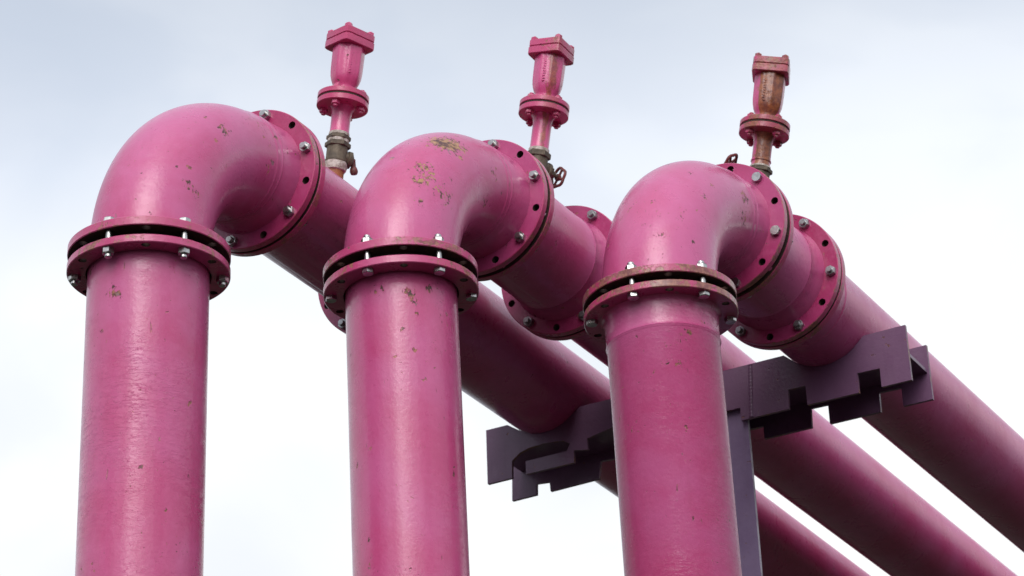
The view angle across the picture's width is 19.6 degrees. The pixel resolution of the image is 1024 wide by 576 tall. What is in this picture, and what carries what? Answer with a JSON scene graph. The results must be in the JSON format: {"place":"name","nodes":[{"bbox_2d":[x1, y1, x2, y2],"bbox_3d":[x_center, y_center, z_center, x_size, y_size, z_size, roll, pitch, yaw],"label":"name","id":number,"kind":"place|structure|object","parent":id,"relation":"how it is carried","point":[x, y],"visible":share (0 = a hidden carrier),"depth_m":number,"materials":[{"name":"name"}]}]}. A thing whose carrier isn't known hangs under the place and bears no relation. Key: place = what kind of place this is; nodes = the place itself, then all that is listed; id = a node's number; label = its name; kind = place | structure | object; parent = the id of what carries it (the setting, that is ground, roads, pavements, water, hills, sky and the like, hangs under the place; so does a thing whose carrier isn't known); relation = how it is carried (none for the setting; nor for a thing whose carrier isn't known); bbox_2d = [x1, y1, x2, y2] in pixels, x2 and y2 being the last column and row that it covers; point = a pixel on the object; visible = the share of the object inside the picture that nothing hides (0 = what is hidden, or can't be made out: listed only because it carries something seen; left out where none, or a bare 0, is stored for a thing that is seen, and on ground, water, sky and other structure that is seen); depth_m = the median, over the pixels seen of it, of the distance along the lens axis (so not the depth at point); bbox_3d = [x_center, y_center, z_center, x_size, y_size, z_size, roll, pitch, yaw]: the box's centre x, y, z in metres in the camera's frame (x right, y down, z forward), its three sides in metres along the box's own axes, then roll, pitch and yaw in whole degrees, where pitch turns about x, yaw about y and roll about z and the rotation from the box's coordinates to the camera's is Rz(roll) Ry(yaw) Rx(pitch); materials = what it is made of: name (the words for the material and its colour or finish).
{"place":"outdoors","nodes":[
{"label":"outdoors","id":0,"kind":"place"},
{"bbox_2d":[0,0,1023,575],"label":"sky","id":1,"kind":"structure","parent":0,"point":[905,144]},
{"bbox_3d":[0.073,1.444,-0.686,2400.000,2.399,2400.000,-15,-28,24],"label":"ground","id":2,"kind":"structure","parent":0,"visible":0},
{"bbox_2d":[486,325,933,575],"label":"support frame","id":3,"kind":"object","parent":2,"relation":"on","point":[783,395],"visible":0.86,"depth_m":9.72,"materials":[{"name":"purple metal"}]},
{"bbox_2d":[66,103,869,575],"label":"pink pipeline","id":4,"kind":"object","parent":3,"relation":"on","point":[192,199],"visible":0.86,"depth_m":7.96,"materials":[{"name":"paint"}]},
{"bbox_2d":[316,22,374,178],"bbox_3d":[-0.523,-0.553,9.133,0.160,0.532,0.160,-7,-24,28],"label":"air valve","id":5,"kind":"object","parent":4,"relation":"on","point":[342,101],"visible":0.96,"depth_m":9.11,"materials":[{"name":"pink metal"}]},
{"bbox_2d":[323,132,1016,575],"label":"pink pipeline","id":6,"kind":"object","parent":3,"relation":"on","point":[441,226],"visible":0.96,"depth_m":8.44,"materials":[{"name":"paint"}]},
{"bbox_2d":[518,34,573,187],"bbox_3d":[0.103,-0.535,9.423,0.160,0.543,0.181,-4,-23,29],"label":"air valve","id":7,"kind":"object","parent":6,"relation":"on","point":[544,107],"visible":0.83,"depth_m":9.41,"materials":[{"name":"pink metal"}]},
{"bbox_2d":[582,161,1023,575],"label":"pink pipeline","id":8,"kind":"object","parent":3,"relation":"on","point":[700,257],"visible":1,"depth_m":8.46,"materials":[{"name":"paint"}]},
{"bbox_2d":[724,52,789,177],"bbox_3d":[0.779,-0.482,9.390,0.202,0.527,0.160,-3,-23,29],"label":"air valve","id":9,"kind":"object","parent":8,"relation":"on","point":[764,127],"visible":0.84,"depth_m":9.37,"materials":[{"name":"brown metal"}]}
]}

